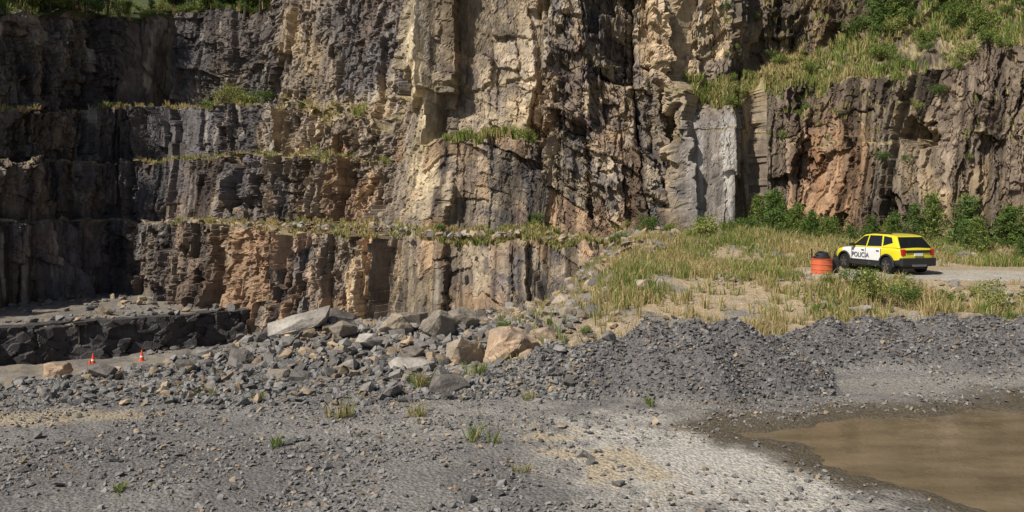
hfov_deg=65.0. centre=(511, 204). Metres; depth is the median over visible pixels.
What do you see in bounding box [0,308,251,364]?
rock ledge
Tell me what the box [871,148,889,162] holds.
shrub
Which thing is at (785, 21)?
ledge grass
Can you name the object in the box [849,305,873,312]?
boulder
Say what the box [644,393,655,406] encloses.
grass tuft
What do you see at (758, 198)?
pine tree
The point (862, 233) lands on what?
shrub
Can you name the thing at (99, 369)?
boulder
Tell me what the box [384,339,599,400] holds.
gravel berm
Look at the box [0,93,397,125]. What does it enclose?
ledge grass
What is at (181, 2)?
broadleaf tree
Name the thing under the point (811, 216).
leafy green bush
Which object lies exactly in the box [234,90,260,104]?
shrub
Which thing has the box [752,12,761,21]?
shrub
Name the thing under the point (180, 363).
boulder
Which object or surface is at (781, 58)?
shrub
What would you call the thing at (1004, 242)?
shrub
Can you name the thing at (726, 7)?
shrub
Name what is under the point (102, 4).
broadleaf tree
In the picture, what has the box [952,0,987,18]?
shrub
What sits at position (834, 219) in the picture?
shrub
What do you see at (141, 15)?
shrub
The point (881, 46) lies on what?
shrub
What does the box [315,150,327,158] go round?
shrub
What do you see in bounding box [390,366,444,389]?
grass tuft
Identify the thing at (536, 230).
ledge grass
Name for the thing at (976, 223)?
bush
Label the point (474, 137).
ledge grass
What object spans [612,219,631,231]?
shrub
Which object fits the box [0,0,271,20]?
ledge grass
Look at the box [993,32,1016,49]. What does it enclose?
shrub
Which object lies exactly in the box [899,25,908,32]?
shrub
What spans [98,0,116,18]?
broadleaf tree
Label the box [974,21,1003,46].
shrub
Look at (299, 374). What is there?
rubble
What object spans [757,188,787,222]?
pine tree
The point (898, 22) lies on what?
shrub
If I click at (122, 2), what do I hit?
broadleaf tree
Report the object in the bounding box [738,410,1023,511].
puddle
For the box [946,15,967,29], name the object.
shrub
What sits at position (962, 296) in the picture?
shrub
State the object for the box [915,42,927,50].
shrub
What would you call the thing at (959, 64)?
shrub
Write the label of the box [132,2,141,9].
shrub
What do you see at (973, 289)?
shrub
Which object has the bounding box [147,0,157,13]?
broadleaf tree
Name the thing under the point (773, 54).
shrub
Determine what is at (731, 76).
shrub
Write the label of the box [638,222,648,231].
shrub
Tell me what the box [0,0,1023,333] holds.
rock cliff
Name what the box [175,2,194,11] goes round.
shrub
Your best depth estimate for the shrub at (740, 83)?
52.42 m
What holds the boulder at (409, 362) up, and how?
on the ground at (730, 458)
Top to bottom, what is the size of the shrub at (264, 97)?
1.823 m
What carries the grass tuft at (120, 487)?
on the ground at (730, 458)
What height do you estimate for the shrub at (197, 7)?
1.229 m
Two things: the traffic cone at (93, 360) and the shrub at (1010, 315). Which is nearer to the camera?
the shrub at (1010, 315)
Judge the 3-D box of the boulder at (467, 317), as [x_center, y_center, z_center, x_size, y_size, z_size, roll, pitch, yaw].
[-1.556,3.778,26.443,1.050,0.770,0.751,0,0,-11]
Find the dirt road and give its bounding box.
[802,270,1023,280]
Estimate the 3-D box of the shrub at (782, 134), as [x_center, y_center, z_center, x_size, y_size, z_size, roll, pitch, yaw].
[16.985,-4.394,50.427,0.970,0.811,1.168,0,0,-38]
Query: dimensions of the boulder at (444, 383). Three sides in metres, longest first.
0.985 x 0.674 x 0.467 m
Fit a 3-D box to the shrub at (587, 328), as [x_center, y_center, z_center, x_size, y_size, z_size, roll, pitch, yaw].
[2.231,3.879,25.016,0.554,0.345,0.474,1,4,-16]
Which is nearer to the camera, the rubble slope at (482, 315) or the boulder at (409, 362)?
the boulder at (409, 362)
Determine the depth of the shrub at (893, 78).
46.15 m
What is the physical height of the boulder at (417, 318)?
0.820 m
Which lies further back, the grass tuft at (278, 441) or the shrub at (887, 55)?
the shrub at (887, 55)
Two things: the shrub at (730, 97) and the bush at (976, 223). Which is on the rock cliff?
the shrub at (730, 97)
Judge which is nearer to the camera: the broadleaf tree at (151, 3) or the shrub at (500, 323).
the shrub at (500, 323)
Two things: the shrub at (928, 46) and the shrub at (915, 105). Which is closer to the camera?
the shrub at (915, 105)
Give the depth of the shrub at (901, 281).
28.34 m
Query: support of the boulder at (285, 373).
on the ground at (730, 458)
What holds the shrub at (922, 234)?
on the rock cliff
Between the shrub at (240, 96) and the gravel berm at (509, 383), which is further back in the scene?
the shrub at (240, 96)
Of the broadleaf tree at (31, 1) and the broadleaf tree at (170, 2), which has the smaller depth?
the broadleaf tree at (31, 1)
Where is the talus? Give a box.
[154,217,1019,267]
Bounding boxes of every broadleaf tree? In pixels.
[29,0,45,7]
[77,0,91,11]
[89,0,104,13]
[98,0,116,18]
[114,0,131,9]
[121,0,132,15]
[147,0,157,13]
[160,0,177,11]
[170,0,191,5]
[197,0,214,14]
[236,0,251,15]
[237,0,262,19]
[259,0,267,12]
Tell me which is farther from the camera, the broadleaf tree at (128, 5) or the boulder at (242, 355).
the broadleaf tree at (128, 5)
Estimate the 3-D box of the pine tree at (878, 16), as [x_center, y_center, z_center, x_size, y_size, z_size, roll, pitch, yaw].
[23.186,-11.299,50.706,1.705,2.279,1.803,0,0,-30]
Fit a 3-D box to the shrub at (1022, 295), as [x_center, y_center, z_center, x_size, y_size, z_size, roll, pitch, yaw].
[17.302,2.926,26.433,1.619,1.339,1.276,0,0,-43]
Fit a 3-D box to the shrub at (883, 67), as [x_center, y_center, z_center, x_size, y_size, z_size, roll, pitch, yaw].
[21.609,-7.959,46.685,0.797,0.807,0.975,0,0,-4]
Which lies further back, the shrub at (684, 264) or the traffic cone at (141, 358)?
the traffic cone at (141, 358)
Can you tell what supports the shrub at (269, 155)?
on the rock cliff
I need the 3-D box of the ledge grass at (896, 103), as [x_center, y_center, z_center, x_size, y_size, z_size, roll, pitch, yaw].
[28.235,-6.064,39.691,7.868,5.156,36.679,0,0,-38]
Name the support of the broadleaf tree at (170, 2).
on the rock cliff
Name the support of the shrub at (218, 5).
on the rock cliff
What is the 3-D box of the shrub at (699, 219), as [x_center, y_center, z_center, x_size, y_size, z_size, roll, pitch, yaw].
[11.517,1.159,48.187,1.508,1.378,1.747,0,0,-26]
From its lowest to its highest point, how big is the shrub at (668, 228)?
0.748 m
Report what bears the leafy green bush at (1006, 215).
on the rock cliff
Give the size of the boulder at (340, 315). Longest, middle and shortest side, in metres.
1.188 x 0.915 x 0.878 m
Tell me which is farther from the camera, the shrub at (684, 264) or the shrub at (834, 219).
the shrub at (834, 219)
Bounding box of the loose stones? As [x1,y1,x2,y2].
[0,345,668,511]
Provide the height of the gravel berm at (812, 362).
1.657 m
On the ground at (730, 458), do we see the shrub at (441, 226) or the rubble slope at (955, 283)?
the rubble slope at (955, 283)
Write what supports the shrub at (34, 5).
on the rock cliff
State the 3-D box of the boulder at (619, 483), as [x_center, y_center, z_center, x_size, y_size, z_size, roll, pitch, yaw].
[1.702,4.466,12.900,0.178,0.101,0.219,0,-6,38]
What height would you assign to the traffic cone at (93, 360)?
0.780 m
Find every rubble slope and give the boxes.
[351,226,685,325]
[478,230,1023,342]
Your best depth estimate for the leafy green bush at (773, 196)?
47.16 m
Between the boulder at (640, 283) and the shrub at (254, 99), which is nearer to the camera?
the boulder at (640, 283)
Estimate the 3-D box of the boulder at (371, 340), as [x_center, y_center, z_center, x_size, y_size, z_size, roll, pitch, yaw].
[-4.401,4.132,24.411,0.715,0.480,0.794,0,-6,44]
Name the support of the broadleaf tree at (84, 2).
on the rock cliff
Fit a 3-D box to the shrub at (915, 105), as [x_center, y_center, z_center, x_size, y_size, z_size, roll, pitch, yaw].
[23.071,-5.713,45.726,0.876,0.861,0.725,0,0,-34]
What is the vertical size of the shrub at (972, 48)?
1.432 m
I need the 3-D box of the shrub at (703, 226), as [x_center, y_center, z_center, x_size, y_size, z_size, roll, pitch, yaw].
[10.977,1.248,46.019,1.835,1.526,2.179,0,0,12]
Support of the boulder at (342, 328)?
on the ground at (730, 458)
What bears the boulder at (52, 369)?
on the ground at (730, 458)
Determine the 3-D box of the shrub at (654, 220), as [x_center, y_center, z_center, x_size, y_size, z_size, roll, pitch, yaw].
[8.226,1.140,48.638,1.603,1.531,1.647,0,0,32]
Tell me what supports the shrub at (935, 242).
on the rubble slope at (955, 283)
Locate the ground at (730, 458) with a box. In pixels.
[0,242,1023,511]
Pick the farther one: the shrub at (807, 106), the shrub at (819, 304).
the shrub at (807, 106)
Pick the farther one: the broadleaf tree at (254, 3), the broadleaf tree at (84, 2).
the broadleaf tree at (254, 3)
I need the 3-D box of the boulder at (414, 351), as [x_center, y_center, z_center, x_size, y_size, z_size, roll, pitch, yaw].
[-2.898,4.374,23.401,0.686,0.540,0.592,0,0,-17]
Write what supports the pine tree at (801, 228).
on the talus
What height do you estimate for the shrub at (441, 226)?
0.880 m
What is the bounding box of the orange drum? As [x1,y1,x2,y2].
[811,248,838,273]
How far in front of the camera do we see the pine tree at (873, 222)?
44.93 m
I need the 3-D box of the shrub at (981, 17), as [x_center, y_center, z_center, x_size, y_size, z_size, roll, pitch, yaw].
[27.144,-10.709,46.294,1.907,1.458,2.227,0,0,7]
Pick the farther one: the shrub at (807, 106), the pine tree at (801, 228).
the shrub at (807, 106)
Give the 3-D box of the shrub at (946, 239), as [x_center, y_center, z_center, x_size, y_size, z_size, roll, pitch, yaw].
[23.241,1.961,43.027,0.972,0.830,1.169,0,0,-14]
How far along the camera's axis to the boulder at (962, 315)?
25.28 m
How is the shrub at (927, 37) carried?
on the rock cliff
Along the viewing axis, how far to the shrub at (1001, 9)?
46.09 m
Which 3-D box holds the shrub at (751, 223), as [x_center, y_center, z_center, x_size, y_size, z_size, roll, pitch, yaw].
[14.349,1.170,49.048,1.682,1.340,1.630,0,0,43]
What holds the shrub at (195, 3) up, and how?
on the rock cliff
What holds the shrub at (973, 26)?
on the rock cliff
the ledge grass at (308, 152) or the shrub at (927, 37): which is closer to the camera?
the shrub at (927, 37)
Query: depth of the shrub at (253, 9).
91.13 m
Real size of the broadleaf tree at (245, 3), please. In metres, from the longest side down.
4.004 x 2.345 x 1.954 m
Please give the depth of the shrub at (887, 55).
48.07 m
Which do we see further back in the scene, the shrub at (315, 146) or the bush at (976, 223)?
the shrub at (315, 146)
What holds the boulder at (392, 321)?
on the ground at (730, 458)
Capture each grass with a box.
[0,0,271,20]
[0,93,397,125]
[136,148,389,164]
[170,214,624,250]
[442,123,537,146]
[683,0,1023,108]
[723,0,922,57]
[736,56,1023,145]
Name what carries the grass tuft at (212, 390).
on the ground at (730, 458)
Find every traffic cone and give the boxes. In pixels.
[91,353,95,363]
[139,350,144,360]
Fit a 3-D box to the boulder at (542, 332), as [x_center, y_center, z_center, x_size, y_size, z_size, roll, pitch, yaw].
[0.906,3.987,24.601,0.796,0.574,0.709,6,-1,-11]
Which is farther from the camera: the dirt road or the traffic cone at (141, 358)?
the traffic cone at (141, 358)
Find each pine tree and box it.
[744,193,767,224]
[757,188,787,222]
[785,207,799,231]
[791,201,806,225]
[797,220,809,234]
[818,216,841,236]
[841,224,859,240]
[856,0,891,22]
[863,7,892,40]
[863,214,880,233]
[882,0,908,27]
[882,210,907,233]
[926,221,937,238]
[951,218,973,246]
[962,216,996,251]
[1012,236,1023,259]
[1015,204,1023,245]
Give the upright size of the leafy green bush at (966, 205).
3.133 m
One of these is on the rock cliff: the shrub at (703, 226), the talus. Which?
the talus
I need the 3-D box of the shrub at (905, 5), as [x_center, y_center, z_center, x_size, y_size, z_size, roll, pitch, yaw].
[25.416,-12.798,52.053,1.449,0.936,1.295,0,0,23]
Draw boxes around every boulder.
[42,362,73,378]
[86,362,117,376]
[175,359,194,371]
[227,347,253,364]
[267,305,330,337]
[267,369,289,377]
[329,308,356,322]
[329,320,357,337]
[334,345,347,351]
[355,333,383,347]
[379,313,412,332]
[388,357,435,368]
[398,312,427,324]
[400,346,423,357]
[418,309,455,337]
[429,373,470,393]
[446,338,484,364]
[448,307,480,326]
[483,326,540,362]
[530,327,555,341]
[551,293,571,305]
[559,306,578,315]
[612,480,624,486]
[635,279,649,289]
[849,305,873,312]
[956,312,980,319]
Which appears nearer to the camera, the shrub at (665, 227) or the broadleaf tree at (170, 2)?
the shrub at (665, 227)
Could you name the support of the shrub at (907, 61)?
on the rock cliff
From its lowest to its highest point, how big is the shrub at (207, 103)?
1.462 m
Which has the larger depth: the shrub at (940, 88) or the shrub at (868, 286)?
the shrub at (940, 88)
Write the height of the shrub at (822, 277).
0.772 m
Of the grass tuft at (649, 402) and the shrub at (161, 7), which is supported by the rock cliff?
the shrub at (161, 7)
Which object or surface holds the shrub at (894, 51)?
on the rock cliff
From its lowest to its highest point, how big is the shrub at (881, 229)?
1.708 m
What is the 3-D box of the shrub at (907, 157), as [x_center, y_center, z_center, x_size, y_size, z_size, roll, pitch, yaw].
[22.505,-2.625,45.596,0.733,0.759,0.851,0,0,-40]
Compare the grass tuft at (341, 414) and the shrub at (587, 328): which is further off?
the shrub at (587, 328)
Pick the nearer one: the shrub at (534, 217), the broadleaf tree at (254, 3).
the shrub at (534, 217)
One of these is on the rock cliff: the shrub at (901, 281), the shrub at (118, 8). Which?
the shrub at (118, 8)
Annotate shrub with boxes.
[24,2,37,8]
[82,0,102,14]
[109,0,128,15]
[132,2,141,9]
[138,10,150,18]
[153,0,169,13]
[155,0,171,11]
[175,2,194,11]
[190,3,205,11]
[193,0,215,11]
[198,97,221,110]
[206,82,234,102]
[215,0,227,7]
[230,86,259,103]
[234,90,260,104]
[246,4,258,13]
[252,88,275,102]
[265,150,277,158]
[311,144,318,151]
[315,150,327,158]
[380,156,391,163]
[429,222,444,230]
[495,318,514,327]
[520,126,536,137]
[531,211,546,220]
[577,324,591,333]
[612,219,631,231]
[612,230,631,243]
[635,213,661,230]
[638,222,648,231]
[661,221,676,230]
[665,223,675,230]
[678,260,690,270]
[689,215,719,235]
[693,214,717,230]
[715,71,737,81]
[720,219,734,229]
[721,0,732,12]
[721,92,735,100]
[731,215,760,227]
[733,78,750,88]
[735,84,751,95]
[737,268,751,279]
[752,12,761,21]
[768,49,780,56]
[769,53,790,65]
[778,129,787,138]
[778,220,799,234]
[796,54,807,62]
[801,59,815,70]
[801,103,813,109]
[810,223,841,237]
[810,301,823,307]
[816,213,843,230]
[816,270,839,285]
[837,263,878,289]
[838,13,867,36]
[849,228,873,237]
[853,266,893,303]
[868,40,891,55]
[870,13,907,31]
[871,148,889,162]
[873,17,900,34]
[874,47,894,60]
[876,63,888,72]
[876,213,902,232]
[877,44,898,58]
[881,273,913,298]
[884,283,925,308]
[887,69,906,83]
[889,53,913,67]
[896,6,919,23]
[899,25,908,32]
[899,153,915,163]
[901,1,916,13]
[909,221,932,239]
[910,97,924,111]
[913,24,938,40]
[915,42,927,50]
[917,32,937,44]
[920,41,936,51]
[925,83,949,97]
[925,235,939,247]
[933,286,968,302]
[937,0,968,19]
[939,235,952,245]
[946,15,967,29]
[949,61,963,66]
[950,37,985,60]
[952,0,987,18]
[962,28,970,38]
[964,17,989,32]
[964,280,987,296]
[967,6,1003,28]
[972,277,1015,310]
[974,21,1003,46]
[985,0,1007,5]
[991,237,1013,248]
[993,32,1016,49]
[996,1,1015,14]
[1003,310,1022,319]
[1009,277,1023,304]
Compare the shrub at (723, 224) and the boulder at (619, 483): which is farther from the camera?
the shrub at (723, 224)
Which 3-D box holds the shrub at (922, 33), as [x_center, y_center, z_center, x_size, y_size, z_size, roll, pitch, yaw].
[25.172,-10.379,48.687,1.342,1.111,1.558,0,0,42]
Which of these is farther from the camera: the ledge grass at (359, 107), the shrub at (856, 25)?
the ledge grass at (359, 107)
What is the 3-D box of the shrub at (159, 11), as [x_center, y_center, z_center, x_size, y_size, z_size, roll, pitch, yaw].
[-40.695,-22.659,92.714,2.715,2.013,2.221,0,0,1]
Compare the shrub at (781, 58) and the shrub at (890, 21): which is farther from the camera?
the shrub at (781, 58)
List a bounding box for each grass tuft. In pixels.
[111,480,130,492]
[193,385,218,395]
[250,392,264,399]
[264,433,285,448]
[320,395,359,419]
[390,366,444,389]
[405,398,432,417]
[457,361,488,375]
[462,418,504,443]
[511,462,530,472]
[519,389,537,399]
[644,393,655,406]
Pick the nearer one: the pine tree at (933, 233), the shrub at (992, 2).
the pine tree at (933, 233)
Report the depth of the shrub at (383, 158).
62.31 m
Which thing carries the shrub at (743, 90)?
on the rock cliff
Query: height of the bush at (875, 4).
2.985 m
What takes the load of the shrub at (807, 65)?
on the rock cliff
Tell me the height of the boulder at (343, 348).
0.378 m
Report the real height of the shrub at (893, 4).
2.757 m
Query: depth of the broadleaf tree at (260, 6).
90.69 m
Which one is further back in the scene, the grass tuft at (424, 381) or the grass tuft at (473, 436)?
the grass tuft at (424, 381)
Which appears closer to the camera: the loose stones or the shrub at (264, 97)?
the loose stones
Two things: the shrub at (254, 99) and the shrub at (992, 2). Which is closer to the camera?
the shrub at (992, 2)
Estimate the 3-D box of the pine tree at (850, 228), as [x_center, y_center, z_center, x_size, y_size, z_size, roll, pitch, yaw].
[18.340,1.628,43.794,1.037,1.160,1.086,-2,-1,1]
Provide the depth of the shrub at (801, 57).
53.77 m
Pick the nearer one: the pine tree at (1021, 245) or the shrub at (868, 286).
the shrub at (868, 286)
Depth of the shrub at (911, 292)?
26.85 m
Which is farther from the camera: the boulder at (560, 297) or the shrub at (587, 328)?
the boulder at (560, 297)
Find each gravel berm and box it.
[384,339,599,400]
[512,312,1023,404]
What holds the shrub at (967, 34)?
on the rock cliff
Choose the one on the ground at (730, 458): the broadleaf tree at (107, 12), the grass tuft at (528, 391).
the grass tuft at (528, 391)
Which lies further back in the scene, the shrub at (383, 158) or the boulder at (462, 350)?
the shrub at (383, 158)
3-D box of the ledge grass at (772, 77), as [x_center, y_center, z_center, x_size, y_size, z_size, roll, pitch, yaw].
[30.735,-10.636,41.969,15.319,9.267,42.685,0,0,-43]
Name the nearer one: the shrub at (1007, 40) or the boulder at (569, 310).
the boulder at (569, 310)
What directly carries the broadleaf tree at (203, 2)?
on the rock cliff
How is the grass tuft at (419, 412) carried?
on the ground at (730, 458)
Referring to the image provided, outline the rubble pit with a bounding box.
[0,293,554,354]
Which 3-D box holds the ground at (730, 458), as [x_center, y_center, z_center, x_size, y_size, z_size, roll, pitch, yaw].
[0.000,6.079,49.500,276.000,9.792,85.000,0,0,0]
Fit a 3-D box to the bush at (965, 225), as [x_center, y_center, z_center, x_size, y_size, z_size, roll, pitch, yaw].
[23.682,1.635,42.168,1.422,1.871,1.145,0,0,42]
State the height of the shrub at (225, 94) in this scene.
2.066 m
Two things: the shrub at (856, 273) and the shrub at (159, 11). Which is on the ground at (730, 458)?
the shrub at (856, 273)
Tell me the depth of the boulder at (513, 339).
22.12 m
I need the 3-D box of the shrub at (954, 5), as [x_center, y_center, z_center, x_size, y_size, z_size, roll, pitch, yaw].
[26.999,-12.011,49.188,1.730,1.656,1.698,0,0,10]
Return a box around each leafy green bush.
[756,190,796,230]
[799,209,822,236]
[901,202,927,235]
[918,190,950,237]
[935,193,987,243]
[985,204,1023,247]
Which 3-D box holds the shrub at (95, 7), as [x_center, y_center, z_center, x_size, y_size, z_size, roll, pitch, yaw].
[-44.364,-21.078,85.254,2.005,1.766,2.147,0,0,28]
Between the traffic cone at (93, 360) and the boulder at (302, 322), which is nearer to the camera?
the boulder at (302, 322)
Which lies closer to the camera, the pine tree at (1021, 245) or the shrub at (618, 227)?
the pine tree at (1021, 245)
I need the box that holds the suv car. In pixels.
[835,231,935,272]
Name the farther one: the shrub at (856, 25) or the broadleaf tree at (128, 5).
the broadleaf tree at (128, 5)
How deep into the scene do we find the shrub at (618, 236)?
46.74 m
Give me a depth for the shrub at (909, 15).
50.53 m
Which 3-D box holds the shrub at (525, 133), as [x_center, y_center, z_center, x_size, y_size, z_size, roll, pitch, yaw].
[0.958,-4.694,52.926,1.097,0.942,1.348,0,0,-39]
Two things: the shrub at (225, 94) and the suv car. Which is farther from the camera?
the shrub at (225, 94)
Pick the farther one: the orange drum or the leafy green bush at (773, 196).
the leafy green bush at (773, 196)
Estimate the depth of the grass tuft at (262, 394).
18.55 m
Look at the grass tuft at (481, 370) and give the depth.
20.10 m
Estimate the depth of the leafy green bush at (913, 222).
43.64 m
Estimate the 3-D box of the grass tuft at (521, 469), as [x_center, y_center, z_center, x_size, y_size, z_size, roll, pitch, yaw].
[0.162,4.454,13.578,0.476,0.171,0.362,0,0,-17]
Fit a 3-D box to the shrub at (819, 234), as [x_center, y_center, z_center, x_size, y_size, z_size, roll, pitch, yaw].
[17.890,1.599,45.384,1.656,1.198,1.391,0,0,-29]
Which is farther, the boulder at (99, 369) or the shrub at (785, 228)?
the shrub at (785, 228)

